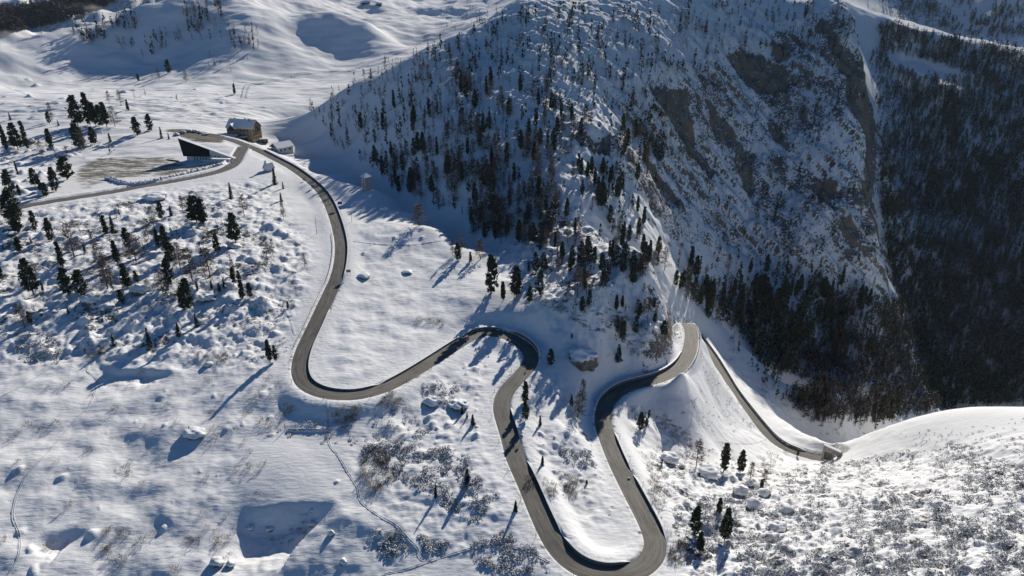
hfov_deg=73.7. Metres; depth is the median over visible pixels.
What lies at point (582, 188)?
snowy pine
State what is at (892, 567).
dwarf pine scrub
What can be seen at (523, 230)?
larch tree
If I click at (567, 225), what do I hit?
larch tree
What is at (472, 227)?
larch tree
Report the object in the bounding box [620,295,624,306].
stone pine
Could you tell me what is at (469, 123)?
larch tree
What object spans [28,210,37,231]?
stone pine
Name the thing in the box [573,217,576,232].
snowy pine
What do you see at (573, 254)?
snowy pine
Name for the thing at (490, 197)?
larch tree
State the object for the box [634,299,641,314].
larch tree
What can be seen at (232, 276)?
stone pine
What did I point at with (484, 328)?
retaining wall
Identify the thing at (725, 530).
stone pine
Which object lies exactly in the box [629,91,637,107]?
larch tree
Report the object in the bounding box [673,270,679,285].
stone pine
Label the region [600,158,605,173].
stone pine
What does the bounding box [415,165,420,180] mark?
larch tree
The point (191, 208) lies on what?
stone pine
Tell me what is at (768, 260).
stone pine
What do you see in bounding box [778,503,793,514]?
boulder
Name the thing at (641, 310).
stone pine
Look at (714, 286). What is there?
stone pine
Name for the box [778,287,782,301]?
stone pine
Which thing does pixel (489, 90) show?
larch tree
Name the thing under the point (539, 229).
snowy pine
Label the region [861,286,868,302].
stone pine
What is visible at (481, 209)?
snowy pine
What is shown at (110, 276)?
larch tree
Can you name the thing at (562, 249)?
stone pine
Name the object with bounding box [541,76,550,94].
larch tree
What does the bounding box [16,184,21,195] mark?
stone pine
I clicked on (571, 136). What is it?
larch tree
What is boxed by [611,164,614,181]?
snowy pine
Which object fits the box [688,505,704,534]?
stone pine
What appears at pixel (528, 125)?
snowy pine
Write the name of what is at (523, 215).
larch tree
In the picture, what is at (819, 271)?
larch tree
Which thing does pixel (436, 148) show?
snowy pine
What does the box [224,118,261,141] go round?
hotel
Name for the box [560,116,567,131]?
larch tree
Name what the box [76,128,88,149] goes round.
larch tree
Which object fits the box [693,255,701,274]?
stone pine
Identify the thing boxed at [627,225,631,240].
stone pine
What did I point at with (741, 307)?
stone pine
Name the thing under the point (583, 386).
larch tree
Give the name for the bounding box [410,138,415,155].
snowy pine
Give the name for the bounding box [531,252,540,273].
snowy pine
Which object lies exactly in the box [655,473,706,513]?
footpath
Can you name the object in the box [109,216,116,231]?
spruce tree
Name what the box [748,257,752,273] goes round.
snowy pine
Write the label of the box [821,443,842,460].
tunnel portal
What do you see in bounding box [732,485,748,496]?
boulder
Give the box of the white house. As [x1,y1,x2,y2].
[269,140,294,153]
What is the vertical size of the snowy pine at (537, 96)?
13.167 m
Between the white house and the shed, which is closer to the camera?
the white house
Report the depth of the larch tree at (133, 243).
330.08 m
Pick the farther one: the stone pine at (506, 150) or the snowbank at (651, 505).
the stone pine at (506, 150)
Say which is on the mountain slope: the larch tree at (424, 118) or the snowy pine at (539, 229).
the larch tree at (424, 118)
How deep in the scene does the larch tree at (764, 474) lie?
252.09 m
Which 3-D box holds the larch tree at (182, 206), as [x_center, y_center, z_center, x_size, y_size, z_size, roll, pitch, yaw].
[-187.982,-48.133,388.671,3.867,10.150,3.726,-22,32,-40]
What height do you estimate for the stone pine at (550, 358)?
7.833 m
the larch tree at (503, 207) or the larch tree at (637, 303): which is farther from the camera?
the larch tree at (503, 207)
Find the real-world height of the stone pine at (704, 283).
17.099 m
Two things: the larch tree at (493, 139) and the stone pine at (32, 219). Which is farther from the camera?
the larch tree at (493, 139)
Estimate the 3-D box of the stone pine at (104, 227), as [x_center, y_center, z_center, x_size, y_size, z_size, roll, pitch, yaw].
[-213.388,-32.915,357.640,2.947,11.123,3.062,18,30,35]
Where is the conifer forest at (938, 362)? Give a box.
[687,20,1023,422]
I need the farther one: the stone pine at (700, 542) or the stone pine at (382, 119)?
the stone pine at (382, 119)
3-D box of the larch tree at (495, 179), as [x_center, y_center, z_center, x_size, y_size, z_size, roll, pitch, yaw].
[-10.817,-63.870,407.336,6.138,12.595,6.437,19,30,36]
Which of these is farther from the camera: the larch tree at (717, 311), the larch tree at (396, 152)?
the larch tree at (396, 152)
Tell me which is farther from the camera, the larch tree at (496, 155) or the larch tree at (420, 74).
the larch tree at (420, 74)
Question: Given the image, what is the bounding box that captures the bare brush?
[0,243,788,574]
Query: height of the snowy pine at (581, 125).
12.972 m
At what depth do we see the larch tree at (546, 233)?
351.67 m
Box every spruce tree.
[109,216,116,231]
[111,334,116,346]
[145,328,153,348]
[169,206,173,215]
[174,322,181,337]
[194,313,199,327]
[222,277,226,288]
[228,183,233,198]
[272,168,277,184]
[434,485,437,498]
[462,468,471,486]
[470,414,475,426]
[513,500,517,511]
[569,394,573,406]
[615,344,622,362]
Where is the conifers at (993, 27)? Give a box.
[882,0,1023,38]
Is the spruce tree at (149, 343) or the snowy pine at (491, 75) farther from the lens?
the snowy pine at (491, 75)
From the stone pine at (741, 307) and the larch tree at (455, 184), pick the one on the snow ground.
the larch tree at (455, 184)
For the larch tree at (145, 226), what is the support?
on the snow ground
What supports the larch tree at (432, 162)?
on the snow ground
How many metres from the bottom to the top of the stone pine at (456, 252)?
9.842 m
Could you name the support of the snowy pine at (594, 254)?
on the snow ground
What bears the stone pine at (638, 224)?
on the snow ground
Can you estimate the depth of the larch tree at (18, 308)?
282.39 m
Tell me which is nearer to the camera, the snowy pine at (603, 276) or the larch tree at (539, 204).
the snowy pine at (603, 276)
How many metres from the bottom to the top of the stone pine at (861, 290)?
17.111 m
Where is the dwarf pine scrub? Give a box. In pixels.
[0,139,1023,575]
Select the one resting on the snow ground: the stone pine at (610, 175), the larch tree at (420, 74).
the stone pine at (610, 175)
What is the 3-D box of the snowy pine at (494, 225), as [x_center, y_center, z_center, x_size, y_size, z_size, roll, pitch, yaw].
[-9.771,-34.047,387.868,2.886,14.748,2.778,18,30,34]
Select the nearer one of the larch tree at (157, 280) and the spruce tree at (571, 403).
the spruce tree at (571, 403)
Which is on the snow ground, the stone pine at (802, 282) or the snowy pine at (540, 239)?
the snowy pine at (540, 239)
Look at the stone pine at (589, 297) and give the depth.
292.50 m
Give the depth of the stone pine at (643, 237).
313.00 m
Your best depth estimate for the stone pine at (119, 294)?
300.22 m
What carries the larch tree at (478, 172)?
on the snow ground
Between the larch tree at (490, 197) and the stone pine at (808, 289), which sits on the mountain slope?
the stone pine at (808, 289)
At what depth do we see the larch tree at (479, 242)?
350.69 m
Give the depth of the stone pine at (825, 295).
540.56 m
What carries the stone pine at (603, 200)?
on the snow ground
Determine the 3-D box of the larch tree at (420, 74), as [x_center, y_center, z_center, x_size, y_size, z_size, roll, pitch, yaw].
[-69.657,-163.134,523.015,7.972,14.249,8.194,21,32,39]
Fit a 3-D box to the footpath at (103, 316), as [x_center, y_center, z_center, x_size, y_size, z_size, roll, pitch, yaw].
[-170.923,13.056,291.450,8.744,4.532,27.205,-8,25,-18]
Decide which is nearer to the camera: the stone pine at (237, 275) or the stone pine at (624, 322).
the stone pine at (624, 322)
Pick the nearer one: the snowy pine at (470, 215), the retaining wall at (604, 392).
the retaining wall at (604, 392)
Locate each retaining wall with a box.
[265,150,348,278]
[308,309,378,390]
[380,336,461,383]
[463,326,506,335]
[509,331,540,358]
[511,408,520,436]
[527,461,562,534]
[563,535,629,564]
[595,351,681,408]
[614,432,631,470]
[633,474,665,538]
[704,337,806,451]
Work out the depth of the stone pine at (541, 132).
432.59 m
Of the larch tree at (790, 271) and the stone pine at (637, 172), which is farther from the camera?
the larch tree at (790, 271)
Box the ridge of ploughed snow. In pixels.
[104,160,230,184]
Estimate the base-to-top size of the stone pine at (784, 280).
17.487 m
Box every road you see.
[0,144,249,213]
[188,132,697,575]
[701,336,833,460]
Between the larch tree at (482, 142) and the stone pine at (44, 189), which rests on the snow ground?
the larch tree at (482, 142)
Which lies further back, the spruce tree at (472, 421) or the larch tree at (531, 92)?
the larch tree at (531, 92)
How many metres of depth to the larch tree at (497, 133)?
435.56 m
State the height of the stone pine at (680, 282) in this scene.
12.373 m
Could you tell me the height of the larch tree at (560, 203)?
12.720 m
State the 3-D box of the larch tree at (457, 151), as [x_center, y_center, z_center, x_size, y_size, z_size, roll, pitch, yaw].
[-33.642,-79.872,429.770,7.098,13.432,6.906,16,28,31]
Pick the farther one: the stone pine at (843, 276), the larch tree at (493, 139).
the stone pine at (843, 276)
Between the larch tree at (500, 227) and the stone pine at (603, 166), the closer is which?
the larch tree at (500, 227)
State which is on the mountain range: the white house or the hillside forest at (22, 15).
the hillside forest at (22, 15)
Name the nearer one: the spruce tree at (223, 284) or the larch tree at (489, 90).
the spruce tree at (223, 284)
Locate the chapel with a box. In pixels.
[262,160,274,171]
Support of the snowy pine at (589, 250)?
on the snow ground
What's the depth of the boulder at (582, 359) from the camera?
279.29 m
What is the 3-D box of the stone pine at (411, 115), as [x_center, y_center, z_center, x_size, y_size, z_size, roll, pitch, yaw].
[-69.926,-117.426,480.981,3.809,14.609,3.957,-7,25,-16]
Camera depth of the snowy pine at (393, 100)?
522.02 m
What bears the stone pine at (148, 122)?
on the mountain slope
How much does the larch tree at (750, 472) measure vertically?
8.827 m
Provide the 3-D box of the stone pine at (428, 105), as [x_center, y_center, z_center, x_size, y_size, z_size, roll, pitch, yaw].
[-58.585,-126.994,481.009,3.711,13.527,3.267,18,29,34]
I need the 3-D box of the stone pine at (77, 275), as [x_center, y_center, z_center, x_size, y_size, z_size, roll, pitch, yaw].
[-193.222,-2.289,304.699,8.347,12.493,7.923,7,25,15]
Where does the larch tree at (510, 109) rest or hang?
on the mountain slope
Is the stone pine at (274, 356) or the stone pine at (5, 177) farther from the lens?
the stone pine at (5, 177)
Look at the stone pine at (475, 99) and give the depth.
470.96 m
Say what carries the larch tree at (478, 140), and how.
on the snow ground
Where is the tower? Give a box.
[359,173,372,190]
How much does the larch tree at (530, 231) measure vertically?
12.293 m
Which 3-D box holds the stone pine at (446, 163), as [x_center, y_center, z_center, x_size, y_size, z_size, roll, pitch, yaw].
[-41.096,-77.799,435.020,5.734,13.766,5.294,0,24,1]
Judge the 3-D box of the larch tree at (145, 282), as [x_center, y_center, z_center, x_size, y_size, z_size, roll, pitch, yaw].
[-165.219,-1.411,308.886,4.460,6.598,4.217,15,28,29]
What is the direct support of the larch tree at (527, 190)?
on the snow ground
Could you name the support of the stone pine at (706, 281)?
on the mountain slope
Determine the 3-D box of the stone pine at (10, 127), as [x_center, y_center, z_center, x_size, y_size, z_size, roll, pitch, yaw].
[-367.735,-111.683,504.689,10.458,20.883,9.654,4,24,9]
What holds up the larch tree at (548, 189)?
on the snow ground
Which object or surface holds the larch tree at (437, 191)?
on the snow ground
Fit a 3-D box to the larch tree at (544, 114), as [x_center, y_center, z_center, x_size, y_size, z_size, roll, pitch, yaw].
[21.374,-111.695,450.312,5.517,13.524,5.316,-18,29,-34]
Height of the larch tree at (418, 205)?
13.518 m
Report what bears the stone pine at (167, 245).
on the snow ground
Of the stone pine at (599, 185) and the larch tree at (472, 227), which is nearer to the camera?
the larch tree at (472, 227)
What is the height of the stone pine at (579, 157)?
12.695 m
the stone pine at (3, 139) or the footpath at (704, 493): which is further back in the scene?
the stone pine at (3, 139)
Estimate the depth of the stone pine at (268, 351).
262.99 m
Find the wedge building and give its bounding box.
[166,137,235,161]
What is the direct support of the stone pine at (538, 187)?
on the snow ground
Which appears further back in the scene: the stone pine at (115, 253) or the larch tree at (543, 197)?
the larch tree at (543, 197)
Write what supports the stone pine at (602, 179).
on the snow ground
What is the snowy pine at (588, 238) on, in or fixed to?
on the snow ground
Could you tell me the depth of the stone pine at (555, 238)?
351.75 m
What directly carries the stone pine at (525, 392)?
on the snow ground
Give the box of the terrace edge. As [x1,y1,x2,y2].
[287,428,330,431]
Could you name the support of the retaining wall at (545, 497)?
on the road at (648, 560)
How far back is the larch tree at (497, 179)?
413.88 m
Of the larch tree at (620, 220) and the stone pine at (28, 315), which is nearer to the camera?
the stone pine at (28, 315)
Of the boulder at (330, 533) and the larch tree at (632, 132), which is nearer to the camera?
the boulder at (330, 533)
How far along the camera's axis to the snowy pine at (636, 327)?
298.28 m
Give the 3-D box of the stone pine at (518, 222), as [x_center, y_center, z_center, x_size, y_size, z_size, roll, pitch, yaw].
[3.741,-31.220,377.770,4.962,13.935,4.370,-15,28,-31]
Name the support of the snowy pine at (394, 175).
on the snow ground
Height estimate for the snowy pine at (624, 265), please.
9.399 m
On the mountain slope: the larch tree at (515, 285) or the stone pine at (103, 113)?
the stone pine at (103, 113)
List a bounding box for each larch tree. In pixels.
[10,303,36,327]
[36,138,44,156]
[46,103,52,118]
[57,221,87,256]
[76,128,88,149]
[87,232,98,250]
[91,243,106,265]
[95,257,113,288]
[98,265,121,289]
[106,106,122,126]
[116,90,124,102]
[122,231,148,261]
[139,217,153,238]
[143,278,152,286]
[146,206,159,228]
[152,269,171,293]
[161,277,170,296]
[173,242,182,268]
[177,246,201,280]
[179,195,185,209]
[196,246,217,276]
[228,258,234,270]
[235,194,250,215]
[259,237,271,260]
[279,202,286,218]
[344,130,350,144]
[371,149,379,163]
[383,154,390,167]
[390,143,399,159]
[404,141,409,156]
[407,203,428,225]
[411,180,416,196]
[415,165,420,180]
[416,181,425,195]
[417,65,425,83]
[422,113,427,130]
[422,147,428,163]
[424,64,432,82]
[424,155,429,175]
[424,171,429,187]
[427,135,433,155]
[429,101,434,117]
[430,161,435,176]
[432,188,444,209]
[433,94,438,113]
[434,167,438,181]
[442,166,448,178]
[443,120,453,136]
[443,124,450,140]
[447,168,455,183]
[449,116,455,133]
[449,149,455,167]
[450,63,458,78]
[450,174,457,188]
[451,185,458,204]
[453,150,461,167]
[455,92,459,109]
[455,110,466,128]
[455,145,464,162]
[456,165,464,185]
[457,65,467,79]
[458,235,466,247]
[462,160,470,180]
[463,119,470,137]
[466,197,472,212]
[467,74,472,94]
[467,114,473,131]
[468,218,476,234]
[469,158,476,175]
[469,193,479,212]
[472,199,475,214]
[472,212,480,230]
[472,239,487,259]
[474,114,479,134]
[474,126,480,147]
[476,163,481,180]
[478,200,486,218]
[478,212,487,227]
[479,134,488,150]
[481,191,489,212]
[482,168,488,187]
[483,132,492,151]
[484,81,493,97]
[487,193,493,210]
[490,136,497,153]
[490,153,504,170]
[493,171,499,185]
[494,126,501,144]
[494,164,499,182]
[495,223,504,237]
[497,144,503,161]
[498,86,502,99]
[500,171,505,186]
[500,197,508,219]
[503,151,509,167]
[505,190,512,206]
[506,97,512,116]
[506,142,512,159]
[506,179,513,198]
[507,213,512,233]
[507,273,518,295]
[510,213,515,226]
[513,120,519,136]
[514,182,524,200]
[515,198,522,216]
[518,224,524,244]
[521,133,532,154]
[521,140,529,157]
[521,211,528,224]
[524,182,529,197]
[526,226,534,245]
[527,132,532,147]
[529,181,536,197]
[530,82,536,98]
[531,126,538,143]
[532,158,543,174]
[533,147,543,167]
[533,163,543,183]
[533,199,543,221]
[534,130,542,146]
[539,186,545,199]
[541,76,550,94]
[541,109,548,127]
[542,228,550,248]
[543,139,550,154]
[545,144,555,161]
[545,182,551,200]
[546,159,555,179]
[549,170,556,190]
[549,181,558,206]
[554,252,563,271]
[556,229,561,244]
[557,132,562,147]
[557,190,562,207]
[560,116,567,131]
[562,139,570,156]
[563,222,571,242]
[563,282,569,298]
[568,131,574,150]
[568,392,586,418]
[569,113,577,132]
[569,265,584,295]
[570,160,575,178]
[571,233,578,248]
[577,224,584,241]
[578,245,590,266]
[579,270,593,293]
[579,378,587,406]
[583,104,589,120]
[613,315,620,329]
[616,215,623,231]
[616,225,620,242]
[616,320,620,332]
[619,325,626,341]
[625,106,630,122]
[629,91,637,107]
[630,125,635,142]
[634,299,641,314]
[636,123,642,140]
[636,253,649,276]
[640,239,646,255]
[641,149,650,164]
[642,298,647,312]
[646,296,653,311]
[649,127,654,140]
[651,251,658,267]
[656,242,663,259]
[660,246,671,270]
[661,103,668,117]
[683,280,690,299]
[689,438,705,466]
[713,306,721,322]
[725,254,732,268]
[729,314,734,329]
[744,462,755,479]
[759,468,768,483]
[774,261,780,275]
[786,264,793,280]
[796,257,802,275]
[811,276,817,292]
[817,269,822,287]
[842,285,853,301]
[849,279,858,298]
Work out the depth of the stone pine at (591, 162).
427.98 m
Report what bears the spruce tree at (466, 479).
on the snow ground
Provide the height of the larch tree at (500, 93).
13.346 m
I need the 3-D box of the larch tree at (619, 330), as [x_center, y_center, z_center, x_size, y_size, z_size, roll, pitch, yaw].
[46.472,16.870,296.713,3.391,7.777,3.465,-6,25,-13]
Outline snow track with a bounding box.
[240,47,415,97]
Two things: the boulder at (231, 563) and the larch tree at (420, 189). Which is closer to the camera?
the boulder at (231, 563)
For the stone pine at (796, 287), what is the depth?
529.15 m
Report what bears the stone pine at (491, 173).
on the snow ground
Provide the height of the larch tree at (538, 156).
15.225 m
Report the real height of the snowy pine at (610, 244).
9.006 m
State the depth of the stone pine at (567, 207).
389.40 m
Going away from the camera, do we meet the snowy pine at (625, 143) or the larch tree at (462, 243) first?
the larch tree at (462, 243)
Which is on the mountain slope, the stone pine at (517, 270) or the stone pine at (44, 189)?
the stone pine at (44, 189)
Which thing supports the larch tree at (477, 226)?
on the snow ground
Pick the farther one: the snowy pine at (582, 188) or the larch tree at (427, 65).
the larch tree at (427, 65)
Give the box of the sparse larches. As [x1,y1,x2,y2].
[46,0,884,428]
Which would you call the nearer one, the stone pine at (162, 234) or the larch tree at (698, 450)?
the larch tree at (698, 450)
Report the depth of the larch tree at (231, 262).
318.88 m
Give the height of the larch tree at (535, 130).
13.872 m
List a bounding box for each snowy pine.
[392,90,395,107]
[393,166,396,183]
[400,154,404,170]
[406,175,412,192]
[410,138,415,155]
[435,136,438,155]
[462,77,469,95]
[468,207,473,224]
[478,201,483,218]
[487,112,491,130]
[488,67,492,81]
[488,188,496,209]
[492,216,496,238]
[505,97,511,113]
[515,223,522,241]
[525,119,531,135]
[530,222,535,240]
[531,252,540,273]
[534,222,544,243]
[535,270,544,294]
[536,87,540,103]
[537,233,542,249]
[539,252,548,270]
[543,207,554,232]
[544,195,548,210]
[549,92,554,109]
[549,202,557,221]
[550,127,557,146]
[552,131,556,151]
[559,101,562,116]
[567,250,573,270]
[569,245,575,264]
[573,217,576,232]
[576,240,584,264]
[579,117,583,133]
[580,179,584,194]
[585,236,592,249]
[586,242,593,261]
[591,246,597,262]
[593,167,597,186]
[600,264,606,287]
[605,261,610,284]
[607,205,614,223]
[608,240,611,256]
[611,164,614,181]
[611,245,621,266]
[615,179,619,198]
[619,242,631,261]
[620,255,627,271]
[622,136,627,154]
[629,250,637,269]
[633,316,638,333]
[643,241,648,261]
[647,245,652,261]
[658,143,663,160]
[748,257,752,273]
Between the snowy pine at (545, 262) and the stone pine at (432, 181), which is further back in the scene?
the stone pine at (432, 181)
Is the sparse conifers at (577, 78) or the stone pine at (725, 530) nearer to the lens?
the stone pine at (725, 530)
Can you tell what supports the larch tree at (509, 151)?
on the snow ground
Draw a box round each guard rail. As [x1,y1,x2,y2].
[294,233,332,345]
[682,324,699,372]
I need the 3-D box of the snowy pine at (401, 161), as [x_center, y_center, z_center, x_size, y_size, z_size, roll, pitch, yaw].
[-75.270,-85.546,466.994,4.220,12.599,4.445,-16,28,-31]
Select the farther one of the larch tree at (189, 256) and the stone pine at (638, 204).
the stone pine at (638, 204)
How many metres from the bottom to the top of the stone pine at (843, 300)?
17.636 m
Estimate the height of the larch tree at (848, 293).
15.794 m
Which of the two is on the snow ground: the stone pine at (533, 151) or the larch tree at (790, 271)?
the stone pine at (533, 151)
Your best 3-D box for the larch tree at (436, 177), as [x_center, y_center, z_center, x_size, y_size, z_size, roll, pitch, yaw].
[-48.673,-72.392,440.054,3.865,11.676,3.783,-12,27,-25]
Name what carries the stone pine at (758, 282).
on the mountain slope
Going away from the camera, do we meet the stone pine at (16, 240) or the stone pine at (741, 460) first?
the stone pine at (741, 460)
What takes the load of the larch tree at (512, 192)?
on the snow ground
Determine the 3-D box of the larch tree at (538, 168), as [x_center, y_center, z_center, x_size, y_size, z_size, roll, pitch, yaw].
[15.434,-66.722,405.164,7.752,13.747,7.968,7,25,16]
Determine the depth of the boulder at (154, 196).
406.24 m
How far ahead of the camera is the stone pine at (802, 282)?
538.09 m
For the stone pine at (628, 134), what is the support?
on the mountain slope
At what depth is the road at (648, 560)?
253.21 m
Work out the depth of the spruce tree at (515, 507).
204.05 m
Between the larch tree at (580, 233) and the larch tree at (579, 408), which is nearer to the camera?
the larch tree at (579, 408)
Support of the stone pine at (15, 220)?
on the snow ground
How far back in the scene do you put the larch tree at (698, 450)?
259.13 m
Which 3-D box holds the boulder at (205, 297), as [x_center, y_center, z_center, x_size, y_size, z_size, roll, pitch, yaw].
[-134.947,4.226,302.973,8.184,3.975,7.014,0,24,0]
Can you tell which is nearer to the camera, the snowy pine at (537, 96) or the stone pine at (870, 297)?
the snowy pine at (537, 96)
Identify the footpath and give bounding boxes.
[0,85,123,100]
[0,368,49,396]
[7,356,98,575]
[48,81,171,90]
[102,301,124,334]
[254,295,295,335]
[325,400,549,562]
[353,239,445,245]
[382,561,428,575]
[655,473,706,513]
[715,438,767,444]
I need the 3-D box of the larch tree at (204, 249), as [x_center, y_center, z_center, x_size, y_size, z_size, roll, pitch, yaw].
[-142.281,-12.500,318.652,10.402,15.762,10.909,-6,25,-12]
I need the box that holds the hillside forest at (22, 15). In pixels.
[0,0,118,34]
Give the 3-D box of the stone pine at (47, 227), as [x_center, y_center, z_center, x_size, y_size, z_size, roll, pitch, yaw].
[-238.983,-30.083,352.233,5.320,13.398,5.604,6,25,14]
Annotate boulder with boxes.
[4,225,12,230]
[28,138,35,143]
[37,190,47,196]
[79,294,100,305]
[129,284,150,295]
[141,191,167,201]
[181,426,205,440]
[197,293,215,301]
[202,361,212,366]
[209,556,224,567]
[225,559,235,566]
[227,243,241,248]
[246,525,253,530]
[265,526,273,531]
[307,520,316,527]
[327,530,334,536]
[339,557,346,565]
[357,273,370,279]
[402,269,411,273]
[422,395,441,406]
[448,399,468,411]
[568,347,598,371]
[659,451,679,463]
[698,463,723,480]
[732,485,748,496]
[744,480,754,486]
[747,497,762,510]
[757,488,771,497]
[769,520,787,532]
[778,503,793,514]
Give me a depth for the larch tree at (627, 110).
507.20 m
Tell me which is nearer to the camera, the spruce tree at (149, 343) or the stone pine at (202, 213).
the spruce tree at (149, 343)
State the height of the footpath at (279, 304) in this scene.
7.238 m
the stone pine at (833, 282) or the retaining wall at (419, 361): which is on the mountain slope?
the stone pine at (833, 282)
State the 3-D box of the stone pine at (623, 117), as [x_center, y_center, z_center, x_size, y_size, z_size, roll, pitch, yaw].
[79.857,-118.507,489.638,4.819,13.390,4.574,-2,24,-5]
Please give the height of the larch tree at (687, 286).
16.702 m
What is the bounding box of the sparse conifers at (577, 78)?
[33,0,884,428]
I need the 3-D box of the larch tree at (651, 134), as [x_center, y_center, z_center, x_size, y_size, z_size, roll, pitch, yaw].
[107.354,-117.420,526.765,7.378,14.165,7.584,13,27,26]
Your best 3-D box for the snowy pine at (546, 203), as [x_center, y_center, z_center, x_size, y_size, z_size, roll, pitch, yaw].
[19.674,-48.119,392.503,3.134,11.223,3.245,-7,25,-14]
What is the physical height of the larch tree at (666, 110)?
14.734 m
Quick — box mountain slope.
[0,0,1023,424]
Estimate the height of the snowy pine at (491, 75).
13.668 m
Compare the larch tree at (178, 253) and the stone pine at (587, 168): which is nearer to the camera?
the larch tree at (178, 253)
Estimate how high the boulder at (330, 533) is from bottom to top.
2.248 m
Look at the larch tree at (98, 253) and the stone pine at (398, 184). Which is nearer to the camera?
the larch tree at (98, 253)
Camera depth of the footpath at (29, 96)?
668.54 m
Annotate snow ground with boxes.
[0,114,1023,575]
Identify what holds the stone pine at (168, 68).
on the mountain slope
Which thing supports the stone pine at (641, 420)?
on the snow ground
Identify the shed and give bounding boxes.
[256,137,267,142]
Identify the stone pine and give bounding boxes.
[0,124,7,152]
[0,169,15,193]
[0,189,23,219]
[5,204,23,232]
[6,122,22,149]
[12,237,22,252]
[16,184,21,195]
[17,120,29,148]
[17,257,39,294]
[26,311,32,324]
[27,168,38,185]
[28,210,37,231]
[35,175,40,189]
[39,182,49,196]
[42,217,55,240]
[44,128,53,149]
[45,111,50,123]
[46,167,59,190]
[52,242,64,266]
[55,156,74,179]
[56,267,73,295]
[64,95,84,126]
[65,123,84,147]
[70,269,88,294]
[80,92,90,124]
[86,102,98,125]
[87,126,97,144]
[93,105,102,125]
[98,102,109,126]
[100,215,107,233]
[109,240,119,263]
[116,289,124,302]
[117,263,131,286]
[120,227,130,248]
[125,99,129,109]
[129,116,140,135]
[132,270,138,282]
[144,114,152,130]
[153,229,160,247]
[155,201,164,219]
[157,225,169,248]
[160,257,174,283]
[162,241,175,261]
[164,59,170,72]
[177,277,195,307]
[177,289,187,309]
[183,195,206,222]
[195,199,207,223]
[211,233,220,252]
[223,212,242,242]
[229,267,236,283]
[235,270,240,279]
[237,280,245,298]
[245,282,252,297]
[264,339,272,362]
[271,345,277,360]
[358,112,363,129]
[371,145,376,161]
[379,112,385,129]
[379,155,383,174]
[389,141,392,158]
[396,176,400,190]
[406,167,413,186]
[410,105,417,121]
[410,111,414,130]
[415,132,420,150]
[419,132,425,152]
[426,98,430,114]
[428,175,434,191]
[443,155,451,172]
[454,243,461,259]
[459,74,462,91]
[459,162,464,180]
[465,137,469,153]
[471,89,477,106]
[471,181,477,198]
[477,125,481,143]
[480,167,485,183]
[481,113,484,131]
[481,221,486,238]
[483,254,499,293]
[484,75,487,93]
[488,170,494,187]
[489,146,493,164]
[500,281,505,299]
[503,142,509,162]
[507,265,523,296]
[512,163,515,180]
[514,220,522,241]
[517,129,523,147]
[518,74,522,91]
[521,401,529,420]
[522,381,528,400]
[526,286,533,302]
[531,142,537,160]
[533,108,537,127]
[535,176,542,199]
[538,127,543,144]
[546,348,555,364]
[553,231,556,246]
[555,116,560,134]
[559,241,564,261]
[564,198,570,215]
[569,103,573,120]
[576,153,580,171]
[578,157,583,174]
[579,296,585,309]
[583,270,586,287]
[585,161,589,176]
[587,289,591,304]
[589,156,593,173]
[595,182,601,202]
[598,189,606,205]
[598,253,605,270]
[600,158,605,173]
[601,176,605,186]
[602,183,607,196]
[608,167,611,183]
[610,239,614,258]
[614,295,618,309]
[619,224,625,246]
[620,113,625,129]
[620,172,624,188]
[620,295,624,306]
[621,321,626,337]
[626,128,630,146]
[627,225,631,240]
[629,262,638,284]
[634,119,637,136]
[635,163,641,180]
[636,196,639,212]
[636,217,641,233]
[636,412,645,430]
[637,303,643,315]
[640,234,645,252]
[642,206,646,224]
[653,312,658,322]
[655,236,662,250]
[660,320,668,334]
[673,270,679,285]
[679,273,682,288]
[681,270,686,288]
[688,246,694,266]
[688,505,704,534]
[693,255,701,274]
[695,532,704,551]
[697,285,703,301]
[703,274,708,294]
[703,277,709,294]
[704,292,710,311]
[706,296,715,317]
[712,282,716,295]
[716,498,722,512]
[718,507,733,540]
[719,443,730,472]
[720,289,725,301]
[732,279,737,296]
[736,301,743,319]
[736,449,747,471]
[739,283,746,300]
[752,276,760,293]
[759,479,763,487]
[761,273,766,291]
[764,254,770,271]
[764,277,770,292]
[776,290,780,305]
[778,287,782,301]
[781,276,786,291]
[783,279,789,296]
[794,280,798,296]
[799,274,805,290]
[801,299,807,315]
[805,284,810,299]
[815,299,823,316]
[818,278,824,294]
[820,277,830,295]
[822,281,829,299]
[830,280,834,295]
[837,295,846,314]
[840,268,845,284]
[856,285,865,300]
[859,293,864,310]
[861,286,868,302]
[866,288,872,308]
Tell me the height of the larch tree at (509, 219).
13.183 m
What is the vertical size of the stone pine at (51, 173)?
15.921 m
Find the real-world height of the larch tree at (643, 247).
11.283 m
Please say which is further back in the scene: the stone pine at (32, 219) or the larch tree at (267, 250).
the stone pine at (32, 219)
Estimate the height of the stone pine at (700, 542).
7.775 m
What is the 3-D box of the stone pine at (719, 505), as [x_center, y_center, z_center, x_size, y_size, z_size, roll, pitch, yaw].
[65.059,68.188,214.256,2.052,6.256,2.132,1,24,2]
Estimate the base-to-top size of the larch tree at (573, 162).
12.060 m
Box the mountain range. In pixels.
[0,0,1023,168]
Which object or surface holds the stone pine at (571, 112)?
on the mountain slope
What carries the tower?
on the snow ground
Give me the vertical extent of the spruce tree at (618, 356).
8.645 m
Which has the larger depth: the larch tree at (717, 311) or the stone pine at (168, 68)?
the stone pine at (168, 68)
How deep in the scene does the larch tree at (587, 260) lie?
325.65 m
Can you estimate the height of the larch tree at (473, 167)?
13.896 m

